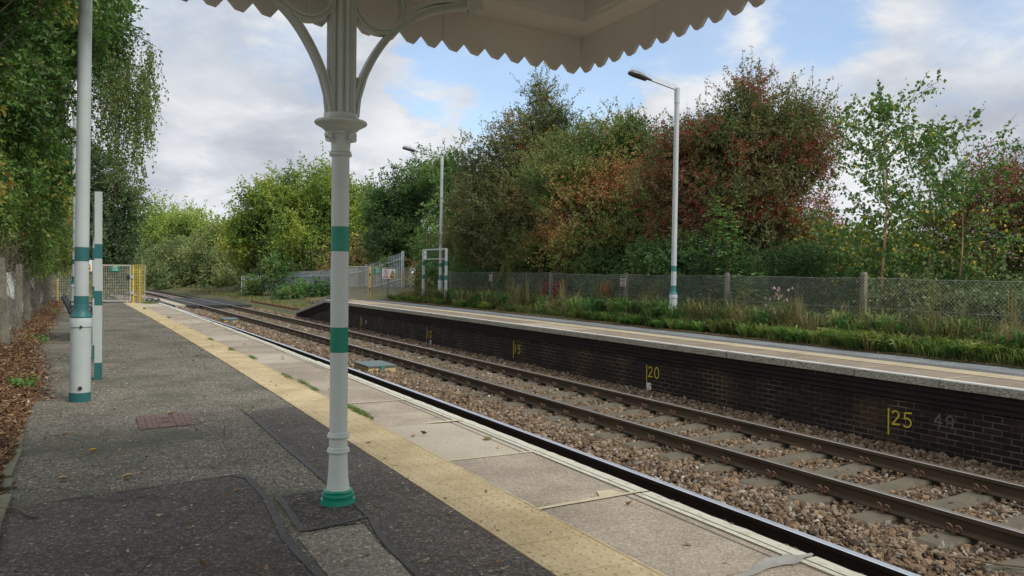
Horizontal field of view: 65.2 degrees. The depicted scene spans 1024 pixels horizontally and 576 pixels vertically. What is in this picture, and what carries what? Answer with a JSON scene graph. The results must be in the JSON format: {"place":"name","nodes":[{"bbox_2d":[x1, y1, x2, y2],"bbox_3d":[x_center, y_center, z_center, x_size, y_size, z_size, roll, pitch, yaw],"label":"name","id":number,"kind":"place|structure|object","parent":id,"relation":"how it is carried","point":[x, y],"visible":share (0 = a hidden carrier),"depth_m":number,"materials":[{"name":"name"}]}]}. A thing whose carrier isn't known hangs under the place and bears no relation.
{"place":"outdoors","nodes":[
{"label":"outdoors","id":0,"kind":"place"},
{"bbox_2d":[0,223,57,357],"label":"dead brushwood","id":1,"kind":"object","parent":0,"point":[6,264],"visible":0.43,"depth_m":13.52,"materials":[{"name":"brown plant"}]},
{"bbox_2d":[0,303,521,575],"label":"platform surface","id":2,"kind":"object","parent":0,"point":[234,430],"visible":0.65,"depth_m":6.24,"materials":[{"name":"grey asphalt"}]},
{"bbox_2d":[0,405,30,530],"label":"edging","id":3,"kind":"object","parent":2,"relation":"on","point":[5,500],"visible":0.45,"depth_m":4.67,"materials":[{"name":"grey concrete"}]},
{"bbox_2d":[0,298,66,492],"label":"leaf litter","id":4,"kind":"object","parent":2,"relation":"on","point":[14,362],"visible":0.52,"depth_m":8.70,"materials":[{"name":"brown plant"}]},
{"bbox_2d":[69,0,91,402],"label":"lamp post","id":5,"kind":"object","parent":2,"relation":"on","point":[80,321],"visible":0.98,"depth_m":7.42,"materials":[{"name":"white metal"}]},
{"bbox_2d":[92,191,101,379],"bbox_3d":[-5.137,-0.026,9.900,0.079,2.140,2.319,0,1,-28],"label":"sign frame","id":6,"kind":"object","parent":2,"relation":"on","point":[97,287],"visible":0.96,"depth_m":8.88,"materials":[{"name":"white metal"}]},
{"bbox_2d":[51,260,144,302],"bbox_3d":[-14.285,-0.206,27.290,3.240,1.490,0.200,0,1,-29],"label":"end barrier","id":7,"kind":"object","parent":2,"relation":"on","point":[115,268],"visible":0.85,"depth_m":27.64,"materials":[{"name":"metal"},{"name":"yellow paint"}]},
{"bbox_2d":[70,104,154,304],"bbox_3d":[-10.820,-2.172,21.719,2.053,5.800,0.230,0,1,-28],"label":"lamp post","id":8,"kind":"object","parent":2,"relation":"on","point":[73,235],"visible":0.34,"depth_m":21.23,"materials":[{"name":"white metal"}]},
{"bbox_2d":[0,474,314,575],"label":"asphalt patch","id":9,"kind":"object","parent":2,"relation":"on","point":[249,551],"visible":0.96,"depth_m":3.75,"materials":[{"name":"grey asphalt"}]},
{"bbox_2d":[231,474,325,575],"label":"bitumen band","id":10,"kind":"object","parent":9,"relation":"on","point":[303,557],"visible":1,"depth_m":3.83,"materials":[{"name":"black asphalt"}]},
{"bbox_2d":[136,412,195,429],"bbox_3d":[-2.837,1.084,6.560,0.426,0.014,0.627,0,1,-28],"label":"inspection cover","id":11,"kind":"object","parent":2,"relation":"on","point":[145,422],"visible":1,"depth_m":6.51,"materials":[{"name":"red metal"}]},
{"bbox_2d":[1,305,553,575],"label":"leaf litter","id":12,"kind":"object","parent":2,"relation":"on","point":[474,548],"visible":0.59,"depth_m":4.78,"materials":[{"name":"brown plant"}]},
{"bbox_2d":[283,491,362,528],"bbox_3d":[-1.004,1.160,4.220,0.327,0.001,0.661,0,1,-28],"label":"asphalt patch","id":13,"kind":"object","parent":2,"relation":"on","point":[311,505],"visible":0.82,"depth_m":4.15,"materials":[{"name":"grey asphalt"}]},
{"bbox_2d":[269,0,482,506],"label":"canopy column","id":14,"kind":"structure","parent":13,"relation":"on","point":[342,86],"depth_m":4.26,"materials":[{"name":"white metal"}]},
{"bbox_2d":[182,0,764,73],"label":"platform canopy","id":15,"kind":"object","parent":14,"relation":"on","point":[572,36],"visible":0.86,"depth_m":4.92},
{"bbox_2d":[298,524,410,575],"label":"asphalt patch","id":16,"kind":"object","parent":2,"relation":"on","point":[376,561],"visible":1,"depth_m":3.54,"materials":[{"name":"grey asphalt"}]},
{"bbox_2d":[123,302,662,575],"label":"tactile paving","id":17,"kind":"structure","parent":2,"relation":"on","point":[567,550],"depth_m":4.52,"materials":[{"name":"yellow concrete"}]},
{"bbox_2d":[170,318,667,575],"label":"mortar joint","id":18,"kind":"object","parent":17,"relation":"on","point":[632,558],"visible":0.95,"depth_m":4.52,"materials":[{"name":"beige concrete"}]},
{"bbox_2d":[247,407,554,575],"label":"asphalt patch","id":19,"kind":"object","parent":2,"relation":"on","point":[442,531],"visible":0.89,"depth_m":4.09,"materials":[{"name":"grey asphalt"}]},
{"bbox_2d":[353,502,422,575],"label":"bitumen band","id":20,"kind":"object","parent":19,"relation":"on","point":[392,548],"visible":0.86,"depth_m":3.67,"materials":[{"name":"black asphalt"}]},
{"bbox_2d":[46,0,1023,272],"label":"sky","id":21,"kind":"structure","parent":0,"point":[244,89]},
{"bbox_2d":[131,273,1023,368],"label":"verge ground","id":22,"kind":"structure","parent":0,"point":[257,305],"depth_m":43.12,"materials":[{"name":"green plant"}]},
{"bbox_2d":[136,230,204,293],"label":"bush","id":23,"kind":"object","parent":22,"relation":"on","point":[165,266],"visible":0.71,"depth_m":81.68,"materials":[{"name":"green plant"}]},
{"bbox_2d":[120,189,226,254],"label":"ash tree","id":24,"kind":"object","parent":22,"relation":"on","point":[187,223],"visible":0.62,"depth_m":109.66,"materials":[{"name":"green plant"}]},
{"bbox_2d":[171,232,227,287],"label":"bush","id":25,"kind":"object","parent":22,"relation":"on","point":[193,258],"visible":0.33,"depth_m":78.03,"materials":[{"name":"green plant"}]},
{"bbox_2d":[193,215,249,288],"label":"bush","id":26,"kind":"object","parent":22,"relation":"on","point":[218,258],"visible":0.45,"depth_m":74.19,"materials":[{"name":"green plant"}]},
{"bbox_2d":[147,284,365,308],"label":"grass verge","id":27,"kind":"structure","parent":22,"relation":"on","point":[307,300],"depth_m":50.75,"materials":[{"name":"green plant"}]},
{"bbox_2d":[254,251,297,291],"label":"shrub","id":28,"kind":"object","parent":22,"relation":"on","point":[271,265],"visible":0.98,"depth_m":54.34,"materials":[{"name":"green plant"}]},
{"bbox_2d":[196,140,381,280],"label":"ash tree","id":29,"kind":"object","parent":22,"relation":"on","point":[290,218],"visible":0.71,"depth_m":60.33,"materials":[{"name":"green plant"}]},
{"bbox_2d":[232,238,350,286],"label":"bush","id":30,"kind":"object","parent":22,"relation":"on","point":[293,268],"visible":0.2,"depth_m":58.24,"materials":[{"name":"green plant"}]},
{"bbox_2d":[241,251,403,292],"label":"palisade fence","id":31,"kind":"object","parent":22,"relation":"on","point":[324,275],"visible":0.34,"depth_m":49.00,"materials":[{"name":"grey metal"}]},
{"bbox_2d":[310,232,415,283],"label":"bush","id":32,"kind":"object","parent":22,"relation":"on","point":[355,258],"visible":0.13,"depth_m":55.90,"materials":[{"name":"green plant"}]},
{"bbox_2d":[349,266,411,299],"bbox_3d":[-5.859,-0.193,33.708,3.445,1.430,0.090,0,1,-28],"label":"end barrier","id":33,"kind":"object","parent":22,"relation":"on","point":[369,277],"visible":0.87,"depth_m":33.71,"materials":[{"name":"metal"}]},
{"bbox_2d":[349,138,483,286],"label":"oak tree","id":34,"kind":"object","parent":22,"relation":"on","point":[395,214],"visible":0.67,"depth_m":47.82,"materials":[{"name":"green plant"}]},
{"bbox_2d":[402,144,443,290],"bbox_3d":[-3.349,-2.393,30.004,1.679,5.886,0.230,0,1,-28],"label":"lamp post","id":35,"kind":"object","parent":22,"relation":"on","point":[440,280],"visible":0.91,"depth_m":30.29,"materials":[{"name":"grey metal"}]},
{"bbox_2d":[416,237,498,290],"bbox_3d":[-2.229,-0.894,37.027,3.985,3.439,9.834,0,1,-11],"label":"undergrowth bush","id":36,"kind":"object","parent":22,"relation":"on","point":[434,259],"visible":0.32,"depth_m":35.88,"materials":[{"name":"green plant"}]},
{"bbox_2d":[420,62,589,289],"bbox_3d":[0.281,-4.003,30.448,6.521,9.891,6.791,0,1,-28],"label":"hawthorn tree","id":37,"kind":"object","parent":22,"relation":"on","point":[487,209],"visible":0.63,"depth_m":29.89,"materials":[{"name":"green plant"}]},
{"bbox_2d":[460,252,562,296],"bbox_3d":[0.272,-0.264,29.262,3.005,2.465,4.947,0,1,-28],"label":"undergrowth bush","id":38,"kind":"object","parent":22,"relation":"on","point":[521,275],"visible":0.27,"depth_m":28.12,"materials":[{"name":"green plant"}]},
{"bbox_2d":[389,294,707,329],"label":"verge weeds","id":39,"kind":"object","parent":22,"relation":"on","point":[589,315],"visible":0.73,"depth_m":22.48,"materials":[{"name":"green plant"}]},
{"bbox_2d":[493,96,711,295],"bbox_3d":[3.306,-2.690,26.629,7.655,7.513,6.263,1,1,-5],"label":"hawthorn tree","id":40,"kind":"object","parent":22,"relation":"on","point":[584,175],"visible":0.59,"depth_m":25.50,"materials":[{"name":"green plant"}]},
{"bbox_2d":[566,245,665,301],"bbox_3d":[3.245,-0.145,23.973,2.758,2.333,3.637,0,1,-28],"label":"undergrowth bush","id":41,"kind":"object","parent":22,"relation":"on","point":[601,265],"visible":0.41,"depth_m":23.95,"materials":[{"name":"green plant"}]},
{"bbox_2d":[628,66,679,308],"bbox_3d":[3.175,-1.962,18.032,1.459,5.886,0.230,0,1,-28],"label":"lamp post","id":42,"kind":"object","parent":22,"relation":"on","point":[673,294],"visible":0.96,"depth_m":18.28,"materials":[{"name":"white metal"}]},
{"bbox_2d":[619,221,725,309],"bbox_3d":[4.295,-0.361,21.524,2.716,2.917,3.509,0,1,-28],"label":"undergrowth bush","id":43,"kind":"object","parent":22,"relation":"on","point":[651,261],"visible":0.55,"depth_m":21.02,"materials":[{"name":"green plant"}]},
{"bbox_2d":[380,299,1023,367],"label":"leaf litter","id":44,"kind":"object","parent":22,"relation":"on","point":[841,347],"visible":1,"depth_m":15.89,"materials":[{"name":"plant"}]},
{"bbox_2d":[382,294,1023,365],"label":"green grass","id":45,"kind":"structure","parent":22,"relation":"on","point":[1004,360],"depth_m":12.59,"materials":[{"name":"green plant"}]},
{"bbox_2d":[396,288,1013,349],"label":"dry grass","id":46,"kind":"structure","parent":22,"relation":"on","point":[407,291],"depth_m":22.36,"materials":[{"name":"brown plant"}]},
{"bbox_2d":[692,194,724,303],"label":"sycamore sapling","id":47,"kind":"object","parent":22,"relation":"on","point":[711,250],"visible":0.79,"depth_m":19.40,"materials":[{"name":"green plant"}]},
{"bbox_2d":[408,283,1023,346],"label":"dry weeds","id":48,"kind":"object","parent":22,"relation":"on","point":[516,300],"visible":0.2,"depth_m":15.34,"materials":[{"name":"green plant"}]},
{"bbox_2d":[413,275,1023,339],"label":"tall weeds","id":49,"kind":"object","parent":22,"relation":"on","point":[511,285],"visible":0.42,"depth_m":15.84,"materials":[{"name":"green plant"}]},
{"bbox_2d":[420,287,1023,354],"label":"leafy weeds","id":50,"kind":"object","parent":22,"relation":"on","point":[665,311],"visible":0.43,"depth_m":18.32,"materials":[{"name":"green plant"}]},
{"bbox_2d":[708,201,746,304],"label":"sycamore sapling","id":51,"kind":"object","parent":22,"relation":"on","point":[730,251],"visible":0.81,"depth_m":18.77,"materials":[{"name":"green plant"}]},
{"bbox_2d":[679,233,783,307],"bbox_3d":[5.292,-0.195,19.892,2.890,2.598,2.689,2,1,38],"label":"undergrowth bush","id":52,"kind":"object","parent":22,"relation":"on","point":[753,261],"visible":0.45,"depth_m":19.50,"materials":[{"name":"green plant"}]},
{"bbox_2d":[442,271,1023,332],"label":"chain link fence","id":53,"kind":"object","parent":22,"relation":"on","point":[864,286],"visible":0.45,"depth_m":17.59,"materials":[{"name":"grey metal"}]},
{"bbox_2d":[615,46,870,294],"bbox_3d":[6.045,-2.578,21.669,5.300,7.544,5.776,0,1,-28],"label":"hawthorn tree","id":54,"kind":"object","parent":22,"relation":"on","point":[753,129],"visible":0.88,"depth_m":20.77,"materials":[{"name":"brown plant"}]},
{"bbox_2d":[731,237,849,315],"bbox_3d":[6.610,-0.011,18.648,2.528,2.365,2.671,0,1,-28],"label":"undergrowth bush","id":55,"kind":"object","parent":22,"relation":"on","point":[809,266],"visible":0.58,"depth_m":18.34,"materials":[{"name":"green plant"}]},
{"bbox_2d":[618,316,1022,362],"bbox_3d":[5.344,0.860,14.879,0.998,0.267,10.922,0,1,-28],"label":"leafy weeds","id":56,"kind":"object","parent":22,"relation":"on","point":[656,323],"visible":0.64,"depth_m":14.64,"materials":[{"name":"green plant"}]},
{"bbox_2d":[775,202,882,319],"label":"birch tree","id":57,"kind":"object","parent":22,"relation":"on","point":[831,249],"visible":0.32,"depth_m":19.38,"materials":[{"name":"green plant"}]},
{"bbox_2d":[800,202,922,316],"bbox_3d":[7.706,-0.458,18.202,3.075,3.089,2.789,0,1,-28],"label":"birch tree","id":58,"kind":"object","parent":22,"relation":"on","point":[858,226],"visible":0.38,"depth_m":18.05,"materials":[{"name":"green plant"}]},
{"bbox_2d":[760,223,1019,324],"bbox_3d":[9.335,-0.214,20.118,6.374,3.052,4.314,2,2,40],"label":"thicket","id":59,"kind":"object","parent":22,"relation":"on","point":[831,297],"visible":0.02,"depth_m":20.18,"materials":[{"name":"green plant"}]},
{"bbox_2d":[809,69,974,314],"bbox_3d":[7.717,-1.592,16.569,3.138,5.423,3.052,0,1,-28],"label":"birch tree","id":60,"kind":"object","parent":22,"relation":"on","point":[880,107],"visible":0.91,"depth_m":16.30,"materials":[{"name":"green plant"}]},
{"bbox_2d":[827,101,1017,302],"bbox_3d":[9.111,-1.346,17.065,3.474,4.944,4.087,0,1,-28],"label":"birch tree","id":61,"kind":"object","parent":22,"relation":"on","point":[943,137],"visible":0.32,"depth_m":16.82,"materials":[{"name":"green plant"}]},
{"bbox_2d":[826,244,1023,333],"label":"undergrowth bush","id":62,"kind":"object","parent":22,"relation":"on","point":[872,271],"visible":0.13,"depth_m":17.03,"materials":[{"name":"green plant"}]},
{"bbox_2d":[850,251,1023,334],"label":"undergrowth bush","id":63,"kind":"object","parent":22,"relation":"on","point":[961,295],"visible":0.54,"depth_m":15.36,"materials":[{"name":"green plant"}]},
{"bbox_2d":[853,139,1023,306],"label":"birch tree","id":64,"kind":"object","parent":22,"relation":"on","point":[963,202],"visible":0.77,"depth_m":15.91,"materials":[{"name":"green plant"}]},
{"bbox_2d":[897,137,1023,280],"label":"hawthorn tree","id":65,"kind":"object","parent":22,"relation":"on","point":[1015,197],"visible":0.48,"depth_m":16.88,"materials":[{"name":"green plant"}]},
{"bbox_2d":[175,307,1023,575],"bbox_3d":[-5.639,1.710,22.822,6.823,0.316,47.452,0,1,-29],"label":"ballast gravel","id":66,"kind":"structure","parent":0,"point":[901,549],"depth_m":9.55,"materials":[{"name":"gravel"}]},
{"bbox_2d":[102,298,251,308],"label":"crossing deck","id":67,"kind":"structure","parent":66,"relation":"on","point":[177,303],"depth_m":46.46,"materials":[{"name":"concrete"}]},
{"bbox_2d":[565,410,686,429],"bbox_3d":[1.916,2.050,12.150,2.520,0.298,0.290,0,1,-28],"label":"sleeper","id":68,"kind":"object","parent":66,"relation":"on","point":[671,417],"visible":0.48,"depth_m":12.17,"materials":[{"name":"concrete"}]},
{"bbox_2d":[593,417,718,438],"bbox_3d":[2.249,2.067,11.546,2.520,0.298,0.290,0,1,-28],"label":"sleeper","id":69,"kind":"object","parent":66,"relation":"on","point":[676,429],"visible":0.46,"depth_m":11.52,"materials":[{"name":"concrete"}]},
{"bbox_2d":[296,303,1023,470],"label":"retaining wall","id":70,"kind":"structure","parent":66,"relation":"on","point":[982,428],"depth_m":12.44,"materials":[{"name":"brick"}]},
{"bbox_2d":[295,300,1023,399],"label":"edge slabs","id":71,"kind":"structure","parent":70,"relation":"on","point":[1000,392],"depth_m":12.35,"materials":[{"name":"concrete"}]},
{"bbox_2d":[298,300,1023,390],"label":"edge line","id":72,"kind":"object","parent":71,"relation":"on","point":[966,382],"visible":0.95,"depth_m":12.27,"materials":[{"name":"white paint"}]},
{"bbox_2d":[621,425,755,448],"bbox_3d":[2.581,2.084,10.941,2.520,0.298,0.290,0,1,-28],"label":"sleeper","id":73,"kind":"object","parent":66,"relation":"on","point":[651,442],"visible":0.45,"depth_m":10.92,"materials":[{"name":"concrete"}]},
{"bbox_2d":[655,434,792,459],"bbox_3d":[2.912,2.100,10.336,2.520,0.298,0.290,0,1,-28],"label":"sleeper","id":74,"kind":"object","parent":66,"relation":"on","point":[772,444],"visible":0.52,"depth_m":10.31,"materials":[{"name":"concrete"}]},
{"bbox_2d":[693,444,836,472],"bbox_3d":[3.243,2.117,9.731,2.520,0.298,0.290,0,1,-28],"label":"sleeper","id":75,"kind":"object","parent":66,"relation":"on","point":[817,453],"visible":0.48,"depth_m":9.72,"materials":[{"name":"concrete"}]},
{"bbox_2d":[738,456,888,488],"bbox_3d":[3.574,2.134,9.126,2.520,0.298,0.290,0,1,-28],"label":"sleeper","id":76,"kind":"object","parent":66,"relation":"on","point":[862,466],"visible":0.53,"depth_m":9.10,"materials":[{"name":"concrete"}]},
{"bbox_2d":[787,469,939,504],"bbox_3d":[3.904,2.151,8.520,2.520,0.298,0.290,0,1,-28],"label":"sleeper","id":77,"kind":"object","parent":66,"relation":"on","point":[825,497],"visible":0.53,"depth_m":8.50,"materials":[{"name":"concrete"}]},
{"bbox_2d":[848,484,1005,524],"bbox_3d":[4.234,2.167,7.914,2.520,0.298,0.290,0,1,-28],"label":"sleeper","id":78,"kind":"object","parent":66,"relation":"on","point":[881,515],"visible":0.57,"depth_m":7.88,"materials":[{"name":"concrete"}]},
{"bbox_2d":[912,515,1023,550],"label":"sleeper","id":79,"kind":"object","parent":66,"relation":"on","point":[955,537],"visible":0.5,"depth_m":6.84,"materials":[{"name":"concrete"}]},
{"bbox_2d":[994,557,1023,575],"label":"sleeper","id":80,"kind":"object","parent":66,"relation":"on","point":[1015,570],"visible":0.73,"depth_m":6.17,"materials":[{"name":"concrete"}]},
{"bbox_2d":[125,288,1023,553],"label":"rail","id":81,"kind":"object","parent":80,"relation":"on","point":[996,534],"visible":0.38,"depth_m":9.00,"materials":[{"name":"brown metal"}]},
{"bbox_2d":[138,287,1023,502],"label":"rail","id":82,"kind":"object","parent":80,"relation":"on","point":[1004,489],"visible":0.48,"depth_m":11.02,"materials":[{"name":"metal"}]},
{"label":"sleeper","id":83,"kind":"object","parent":66,"relation":"on","visible":0},
{"bbox_2d":[108,289,919,575],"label":"rail","id":84,"kind":"object","parent":83,"relation":"on","point":[852,560],"visible":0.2,"depth_m":7.71,"materials":[{"name":"metal"}]},
{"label":"platform base","id":85,"kind":"structure","parent":0,"visible":0},
{"bbox_2d":[348,300,973,378],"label":"edge slabs","id":86,"kind":"structure","parent":85,"relation":"on","point":[924,372],"depth_m":13.08,"materials":[{"name":"grey concrete"}]},
{"bbox_2d":[351,300,1023,381],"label":"tactile paving","id":87,"kind":"structure","parent":85,"relation":"on","point":[984,374],"depth_m":13.42,"materials":[{"name":"beige concrete"}]},
{"bbox_2d":[363,300,1023,376],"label":"platform surface","id":88,"kind":"object","parent":85,"relation":"on","point":[937,365],"visible":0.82,"depth_m":13.87,"materials":[{"name":"concrete"}]},
{"bbox_2d":[366,304,1023,388],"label":"edge slabs","id":89,"kind":"structure","parent":85,"relation":"on","point":[998,382],"depth_m":11.62,"materials":[{"name":"beige concrete"}]},
{"bbox_2d":[370,300,1023,373],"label":"platform surface","id":90,"kind":"object","parent":85,"relation":"on","point":[959,364],"visible":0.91,"depth_m":14.52,"materials":[{"name":"grey concrete"}]},
{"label":"bank ground","id":91,"kind":"structure","parent":0,"visible":0},
{"bbox_2d":[0,257,50,344],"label":"boundary fence","id":92,"kind":"object","parent":91,"relation":"on","point":[5,320],"visible":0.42,"depth_m":13.72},
{"bbox_2d":[0,111,41,255],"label":"ivy","id":93,"kind":"object","parent":92,"relation":"attached to","point":[7,205],"visible":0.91,"depth_m":11.74,"materials":[{"name":"green plant"}]},
{"bbox_2d":[0,162,70,282],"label":"ivy","id":94,"kind":"object","parent":92,"relation":"attached to","point":[32,238],"visible":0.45,"depth_m":15.31,"materials":[{"name":"green plant"}]},
{"bbox_2d":[38,184,73,282],"bbox_3d":[-12.680,-1.669,21.856,1.959,2.985,6.966,0,1,-28],"label":"ivy","id":95,"kind":"object","parent":92,"relation":"attached to","point":[65,249],"visible":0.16,"depth_m":20.41,"materials":[{"name":"green plant"}]},
{"bbox_2d":[0,0,132,131],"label":"maple tree","id":96,"kind":"object","parent":91,"relation":"on","point":[11,12],"visible":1,"depth_m":7.14,"materials":[{"name":"green plant"}]},
{"bbox_2d":[0,0,149,246],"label":"maple tree","id":97,"kind":"object","parent":91,"relation":"on","point":[27,95],"visible":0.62,"depth_m":12.88,"materials":[{"name":"green plant"}]},
{"bbox_2d":[39,14,168,241],"bbox_3d":[-8.588,-3.556,16.346,3.152,8.354,4.540,0,2,-41],"label":"weeping birch","id":98,"kind":"object","parent":91,"relation":"on","point":[123,96],"visible":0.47,"depth_m":16.36,"materials":[{"name":"green plant"}]},
{"label":"ground","id":99,"kind":"structure","parent":0,"visible":0},
{"bbox_2d":[14,240,158,300],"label":"bush","id":100,"kind":"object","parent":99,"relation":"on","point":[147,267],"visible":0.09,"depth_m":55.42,"materials":[{"name":"green plant"}]},
{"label":"cutting ground","id":101,"kind":"structure","parent":0,"visible":0},
{"bbox_2d":[2,121,160,297],"bbox_3d":[-17.670,-2.667,31.357,5.107,8.339,8.909,1,1,18],"label":"dark tree","id":102,"kind":"object","parent":101,"relation":"on","point":[118,221],"visible":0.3,"depth_m":32.93,"materials":[{"name":"green plant"}]},
{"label":"platform base","id":103,"kind":"structure","parent":0,"visible":0},
{"bbox_2d":[135,302,451,426],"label":"edge slabs","id":104,"kind":"structure","parent":103,"relation":"on","point":[392,413],"depth_m":7.06,"materials":[{"name":"beige concrete"}]},
{"bbox_2d":[140,304,530,460],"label":"edge slabs","id":105,"kind":"structure","parent":103,"relation":"on","point":[449,441],"depth_m":6.08,"materials":[{"name":"beige concrete"}]},
{"bbox_2d":[162,304,845,575],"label":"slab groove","id":106,"kind":"object","parent":105,"relation":"on","point":[591,476],"visible":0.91,"depth_m":4.55},
{"bbox_2d":[147,307,833,575],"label":"edge slabs","id":107,"kind":"structure","parent":103,"relation":"on","point":[649,536],"depth_m":4.24,"materials":[{"name":"beige concrete"}]},
{"bbox_2d":[158,303,865,575],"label":"edge line","id":108,"kind":"object","parent":107,"relation":"on","point":[794,551],"visible":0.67,"depth_m":4.75,"materials":[{"name":"white paint"}]},
{"bbox_2d":[738,553,812,575],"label":"mortar repair","id":109,"kind":"structure","parent":107,"relation":"on","point":[765,563],"depth_m":3.49,"materials":[{"name":"grey concrete"}]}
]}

